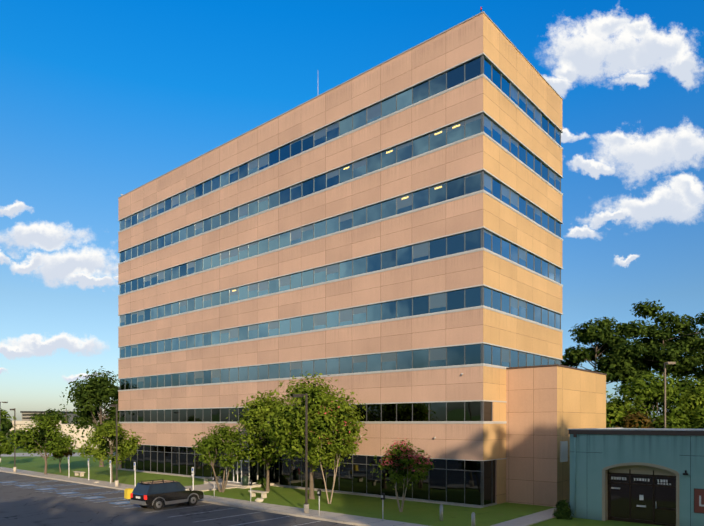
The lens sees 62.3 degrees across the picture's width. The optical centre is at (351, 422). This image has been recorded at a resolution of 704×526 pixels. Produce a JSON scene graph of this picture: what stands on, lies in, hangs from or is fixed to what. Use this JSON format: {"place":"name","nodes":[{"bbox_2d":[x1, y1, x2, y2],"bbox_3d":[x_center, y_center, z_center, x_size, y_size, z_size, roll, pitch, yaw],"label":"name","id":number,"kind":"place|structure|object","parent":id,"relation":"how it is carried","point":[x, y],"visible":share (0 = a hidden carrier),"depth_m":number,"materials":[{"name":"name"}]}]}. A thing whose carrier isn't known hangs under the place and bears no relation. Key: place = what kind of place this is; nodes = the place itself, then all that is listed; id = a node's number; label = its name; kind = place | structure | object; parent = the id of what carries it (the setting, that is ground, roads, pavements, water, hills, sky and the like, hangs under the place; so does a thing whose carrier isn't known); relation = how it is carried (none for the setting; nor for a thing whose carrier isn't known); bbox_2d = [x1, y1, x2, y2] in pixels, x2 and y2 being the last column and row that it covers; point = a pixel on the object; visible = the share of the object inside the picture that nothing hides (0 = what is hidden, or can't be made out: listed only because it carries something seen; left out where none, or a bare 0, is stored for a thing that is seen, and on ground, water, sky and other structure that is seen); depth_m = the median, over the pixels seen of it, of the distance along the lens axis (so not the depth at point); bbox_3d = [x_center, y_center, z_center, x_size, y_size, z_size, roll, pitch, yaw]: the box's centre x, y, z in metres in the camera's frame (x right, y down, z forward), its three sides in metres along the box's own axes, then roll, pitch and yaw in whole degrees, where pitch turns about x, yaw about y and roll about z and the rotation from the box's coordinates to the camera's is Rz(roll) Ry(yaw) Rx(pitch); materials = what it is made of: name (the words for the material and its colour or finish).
{"place":"outdoors","nodes":[
{"label":"outdoors","id":0,"kind":"place"},
{"bbox_2d":[1,453,113,456],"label":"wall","id":1,"kind":"structure","parent":0,"point":[25,454],"depth_m":107.18,"materials":[{"name":"concrete"}]},
{"bbox_2d":[0,472,354,525],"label":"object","id":2,"kind":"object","parent":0,"point":[25,506],"depth_m":38.03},
{"bbox_2d":[124,488,133,498],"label":"yellow bollard block","id":3,"kind":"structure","parent":2,"relation":"on","point":[127,491],"depth_m":44.83,"materials":[{"name":"paint"}]},
{"bbox_2d":[0,478,318,525],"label":"parking markings","id":4,"kind":"object","parent":2,"relation":"on","point":[91,497],"visible":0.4,"depth_m":47.52,"materials":[{"name":"paint"}]},
{"bbox_2d":[130,479,203,509],"bbox_3d":[-12.823,4.925,40.647,2.240,1.870,4.740,0,0,39],"label":"black suv","id":5,"kind":"object","parent":2,"relation":"on","point":[156,495],"visible":1,"depth_m":39.44,"materials":[{"name":"black paint"}]},
{"bbox_2d":[0,426,662,525],"bbox_3d":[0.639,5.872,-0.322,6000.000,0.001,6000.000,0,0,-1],"label":"ground","id":6,"kind":"structure","parent":0,"point":[421,513],"depth_m":42.29,"materials":[{"name":"green plant"}]},
{"bbox_2d":[0,402,7,461],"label":"light pole","id":7,"kind":"object","parent":6,"relation":"on","point":[0,423],"visible":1,"depth_m":87.02,"materials":[{"name":"metal"}]},
{"bbox_2d":[0,431,13,454],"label":"lawn tree","id":8,"kind":"object","parent":6,"relation":"on","point":[6,448],"visible":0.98,"depth_m":77.75,"materials":[{"name":"green plant"}]},
{"bbox_2d":[1,418,16,439],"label":"tree","id":9,"kind":"object","parent":6,"relation":"on","point":[6,427],"visible":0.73,"depth_m":117.41,"materials":[{"name":"green plant"}]},
{"bbox_2d":[1,409,16,420],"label":"tree","id":10,"kind":"object","parent":6,"relation":"on","point":[4,413],"visible":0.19,"depth_m":151.89,"materials":[{"name":"green plant"}]},
{"bbox_2d":[4,413,80,473],"bbox_3d":[-34.295,2.378,65.103,7.573,7.088,6.941,0,0,-1],"label":"lawn tree","id":11,"kind":"object","parent":6,"relation":"on","point":[47,428],"visible":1,"depth_m":64.20,"materials":[{"name":"green plant"}]},
{"bbox_2d":[30,408,75,431],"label":"tree","id":12,"kind":"object","parent":6,"relation":"on","point":[58,414],"visible":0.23,"depth_m":236.81,"materials":[{"name":"green plant"}]},
{"bbox_2d":[6,421,112,448],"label":"building","id":13,"kind":"structure","parent":6,"relation":"on","point":[63,426],"depth_m":129.88,"materials":[{"name":"concrete"}]},
{"bbox_2d":[49,443,77,471],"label":"tree","id":14,"kind":"object","parent":6,"relation":"on","point":[69,452],"visible":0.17,"depth_m":68.69,"materials":[{"name":"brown plant"}]},
{"bbox_2d":[20,411,107,423],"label":"building","id":15,"kind":"structure","parent":6,"relation":"on","point":[26,415],"depth_m":595.21,"materials":[{"name":"beige concrete"}]},
{"bbox_2d":[73,471,84,476],"bbox_3d":[-29.945,5.622,63.964,1.900,0.500,0.480,0,0,41],"label":"lawn bench","id":16,"kind":"object","parent":6,"relation":"on","point":[76,473],"depth_m":64.01,"materials":[{"name":"concrete"}]},
{"bbox_2d":[60,366,119,466],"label":"tree","id":17,"kind":"object","parent":6,"relation":"on","point":[93,395],"visible":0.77,"depth_m":75.47,"materials":[{"name":"green plant"}]},
{"bbox_2d":[77,420,145,481],"bbox_3d":[-23.915,2.829,57.881,6.539,6.184,6.164,0,0,-1],"label":"lawn tree","id":18,"kind":"object","parent":6,"relation":"on","point":[125,447],"visible":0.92,"depth_m":57.29,"materials":[{"name":"green plant"}]},
{"bbox_2d":[202,476,220,482],"bbox_3d":[-13.874,5.622,57.480,0.480,0.500,1.900,0,0,41],"label":"bench","id":19,"kind":"object","parent":6,"relation":"on","point":[206,479],"visible":0.62,"depth_m":57.02,"materials":[{"name":"concrete"}]},
{"bbox_2d":[192,422,247,491],"bbox_3d":[-11.012,2.912,49.197,5.190,5.988,5.459,0,0,-1],"label":"tree","id":20,"kind":"object","parent":6,"relation":"on","point":[216,443],"visible":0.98,"depth_m":48.62,"materials":[{"name":"green plant"}]},
{"bbox_2d":[226,452,264,483],"bbox_3d":[-10.210,4.127,55.603,3.700,3.110,2.050,0,0,41],"label":"building entrance","id":21,"kind":"object","parent":6,"relation":"on","point":[255,472],"visible":0.44,"depth_m":54.69,"materials":[{"name":"white"}]},
{"bbox_2d":[248,490,268,497],"bbox_3d":[-7.347,5.622,45.761,1.900,0.500,0.480,0,0,41],"label":"lawn bench","id":22,"kind":"object","parent":6,"relation":"on","point":[263,493],"depth_m":45.43,"materials":[{"name":"concrete"}]},
{"bbox_2d":[222,390,303,490],"bbox_3d":[-7.176,1.476,49.851,7.689,8.892,7.450,0,0,38],"label":"tree","id":23,"kind":"object","parent":6,"relation":"on","point":[253,438],"visible":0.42,"depth_m":48.55,"materials":[{"name":"green plant"}]},
{"bbox_2d":[0,467,569,525],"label":"pavements","id":24,"kind":"structure","parent":6,"relation":"on","point":[534,518],"depth_m":40.43,"materials":[{"name":"concrete"}]},
{"bbox_2d":[10,408,16,471],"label":"light pole","id":25,"kind":"object","parent":24,"relation":"on","point":[14,468],"visible":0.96,"depth_m":68.17,"materials":[{"name":"metal"}]},
{"bbox_2d":[109,460,110,482],"bbox_3d":[-22.860,4.646,55.186,0.320,2.200,0.091,0,0,41],"label":"sign post","id":26,"kind":"object","parent":24,"relation":"on","point":[110,469],"visible":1,"depth_m":55.15,"materials":[{"name":"white metal"}]},
{"bbox_2d":[109,404,118,486],"bbox_3d":[-21.494,2.046,52.698,1.220,7.400,0.400,0,0,41],"label":"light pole","id":27,"kind":"object","parent":24,"relation":"on","point":[116,480],"visible":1,"depth_m":52.40,"materials":[{"name":"metal"}]},
{"bbox_2d":[134,462,135,486],"bbox_3d":[-19.455,4.646,52.244,0.320,2.200,0.091,0,0,41],"label":"sign post","id":28,"kind":"object","parent":24,"relation":"on","point":[135,472],"visible":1,"depth_m":52.24,"materials":[{"name":"white metal"}]},
{"bbox_2d":[191,467,193,489],"bbox_3d":[-12.645,4.646,46.360,0.320,2.200,0.091,0,0,41],"label":"sign post","id":29,"kind":"object","parent":24,"relation":"on","point":[193,476],"visible":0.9,"depth_m":46.35,"materials":[{"name":"white metal"}]},
{"bbox_2d":[213,476,215,496],"bbox_3d":[-10.617,4.921,44.883,0.200,1.650,0.145,0,0,41],"label":"parking meter","id":30,"kind":"object","parent":24,"relation":"on","point":[214,478],"visible":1,"depth_m":44.88,"materials":[{"name":"silver metal"}]},
{"bbox_2d":[242,474,248,485],"bbox_3d":[-9.610,5.127,52.474,0.604,1.050,0.620,0,0,-1],"label":"litter bin","id":31,"kind":"object","parent":24,"relation":"on","point":[245,477],"visible":1,"depth_m":52.24,"materials":[{"name":"green metal"}]},
{"bbox_2d":[249,480,251,502],"bbox_3d":[-7.277,4.921,41.865,0.200,1.650,0.145,0,0,41],"label":"parking meter","id":32,"kind":"object","parent":24,"relation":"on","point":[250,482],"visible":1,"depth_m":41.84,"materials":[{"name":"silver metal"}]},
{"bbox_2d":[256,477,270,486],"bbox_3d":[-8.231,5.469,53.893,1.449,0.990,1.512,0,0,-1],"label":"entrance shrub","id":33,"kind":"object","parent":24,"relation":"on","point":[261,480],"visible":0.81,"depth_m":53.55,"materials":[{"name":"green plant"}]},
{"bbox_2d":[293,393,308,512],"bbox_3d":[-3.234,1.946,37.384,1.220,7.600,0.400,0,0,41],"label":"light pole","id":34,"kind":"object","parent":24,"relation":"on","point":[306,506],"visible":1,"depth_m":37.08,"materials":[{"name":"metal"}]},
{"bbox_2d":[317,489,320,515],"bbox_3d":[-2.019,4.921,35.868,0.200,1.650,0.145,0,0,41],"label":"parking meter","id":35,"kind":"object","parent":24,"relation":"on","point":[319,492],"visible":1,"depth_m":35.85,"materials":[{"name":"silver metal"}]},
{"bbox_2d":[381,493,384,520],"bbox_3d":[1.803,4.921,34.020,0.200,1.650,0.145,0,0,41],"label":"parking meter","id":36,"kind":"object","parent":24,"relation":"on","point":[382,496],"visible":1,"depth_m":34.00,"materials":[{"name":"silver metal"}]},
{"bbox_2d":[251,371,367,498],"bbox_3d":[-3.176,0.968,45.044,8.941,9.907,9.276,0,0,-1],"label":"tree","id":37,"kind":"object","parent":6,"relation":"on","point":[282,422],"visible":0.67,"depth_m":42.94,"materials":[{"name":"green plant"}]},
{"bbox_2d":[294,397,363,503],"bbox_3d":[-1.655,1.920,42.139,5.068,7.932,4.985,0,0,-1],"label":"tree","id":38,"kind":"object","parent":6,"relation":"on","point":[340,447],"visible":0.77,"depth_m":41.50,"materials":[{"name":"green plant"}]},
{"bbox_2d":[118,13,561,503],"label":"building facade","id":39,"kind":"structure","parent":6,"relation":"on","point":[472,37],"depth_m":47.61,"materials":[{"name":"beige concrete"}]},
{"bbox_2d":[120,56,559,504],"bbox_3d":[-5.514,-11.129,62.415,50.800,33.800,14.200,0,0,41],"label":"window glass","id":40,"kind":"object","parent":39,"relation":"attached to","point":[432,486],"depth_m":48.02,"materials":[{"name":"blue glass"}]},
{"bbox_2d":[136,55,560,505],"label":"window blinds","id":41,"kind":"object","parent":40,"relation":"attached to","point":[482,303],"visible":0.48,"depth_m":47.20,"materials":[{"name":"grey fabric"}]},
{"bbox_2d":[118,11,562,507],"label":"tower trim","id":42,"kind":"structure","parent":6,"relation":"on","point":[450,200],"depth_m":47.55,"materials":[{"name":"beige metal"}]},
{"bbox_2d":[370,438,433,511],"bbox_3d":[3.320,3.440,38.381,4.260,4.891,4.078,0,0,-1],"label":"flowering tree","id":43,"kind":"object","parent":6,"relation":"on","point":[408,458],"visible":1,"depth_m":37.99,"materials":[{"name":"green plant"}]},
{"bbox_2d":[471,512,474,525],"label":"path bollard","id":44,"kind":"object","parent":6,"relation":"on","point":[473,519],"depth_m":32.31,"materials":[{"name":"grey metal"}]},
{"bbox_2d":[506,366,605,506],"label":"annex block","id":45,"kind":"structure","parent":6,"relation":"on","point":[547,408],"depth_m":41.87,"materials":[{"name":"beige concrete"}]},
{"bbox_2d":[506,364,606,461],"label":"annex fittings","id":46,"kind":"object","parent":45,"relation":"attached to","point":[563,451],"visible":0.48,"depth_m":41.37,"materials":[{"name":"metal"}]},
{"bbox_2d":[552,499,573,519],"bbox_3d":[12.921,5.314,35.765,1.260,1.210,1.268,0,0,-1],"label":"shrub","id":47,"kind":"object","parent":6,"relation":"on","point":[563,510],"visible":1,"depth_m":35.45,"materials":[{"name":"green plant"}]},
{"bbox_2d":[561,317,652,384],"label":"tree","id":48,"kind":"object","parent":6,"relation":"on","point":[612,350],"visible":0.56,"depth_m":67.77,"materials":[{"name":"green plant"}]},
{"bbox_2d":[606,388,636,427],"bbox_3d":[25.491,0.764,61.802,9.961,10.315,9.986,0,0,-1],"label":"tree","id":49,"kind":"object","parent":6,"relation":"on","point":[612,416],"visible":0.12,"depth_m":59.34,"materials":[{"name":"green plant"}]},
{"bbox_2d":[609,410,661,427],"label":"tree","id":50,"kind":"object","parent":6,"relation":"on","point":[633,420],"visible":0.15,"depth_m":56.78,"materials":[{"name":"brown plant"}]},
{"bbox_2d":[570,428,703,525],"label":"building wall","id":51,"kind":"structure","parent":6,"relation":"on","point":[664,450],"depth_m":34.06,"materials":[{"name":"teal metal"}]},
{"bbox_2d":[568,428,703,525],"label":"building trim","id":52,"kind":"structure","parent":51,"relation":"attached to","point":[644,493],"depth_m":33.86,"materials":[{"name":"metal"}]},
{"bbox_2d":[607,369,703,428],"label":"tree","id":53,"kind":"object","parent":6,"relation":"on","point":[647,394],"visible":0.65,"depth_m":59.18,"materials":[{"name":"green plant"}]},
{"bbox_2d":[616,299,703,410],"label":"tree","id":54,"kind":"object","parent":6,"relation":"on","point":[672,346],"visible":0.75,"depth_m":68.31,"materials":[{"name":"green plant"}]},
{"bbox_2d":[664,362,675,427],"bbox_3d":[24.725,0.572,45.616,0.600,10.600,1.120,0,0,-1],"label":"light pole","id":55,"kind":"object","parent":6,"relation":"on","point":[668,363],"visible":0.58,"depth_m":45.96,"materials":[{"name":"metal"}]},
{"bbox_2d":[652,344,703,395],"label":"tree","id":56,"kind":"object","parent":6,"relation":"on","point":[697,372],"visible":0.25,"depth_m":73.30,"materials":[{"name":"green plant"}]},
{"bbox_2d":[656,377,703,428],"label":"tree","id":57,"kind":"object","parent":6,"relation":"on","point":[691,398],"visible":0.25,"depth_m":59.77,"materials":[{"name":"green plant"}]},
{"bbox_2d":[677,405,703,428],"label":"tree","id":58,"kind":"object","parent":6,"relation":"on","point":[698,414],"visible":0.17,"depth_m":56.18,"materials":[{"name":"green plant"}]},
{"bbox_2d":[232,124,459,291],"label":"ceiling lights","id":59,"kind":"object","parent":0,"point":[391,151],"visible":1,"depth_m":42.94},
{"bbox_2d":[0,0,703,421],"label":"sky","id":60,"kind":"structure","parent":0,"point":[100,100],"materials":[{"name":"blue"}]},
{"bbox_2d":[440,504,442,520],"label":"bollard","id":61,"kind":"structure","parent":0,"point":[441,512],"depth_m":34.82,"materials":[{"name":"grey metal"}]}
]}

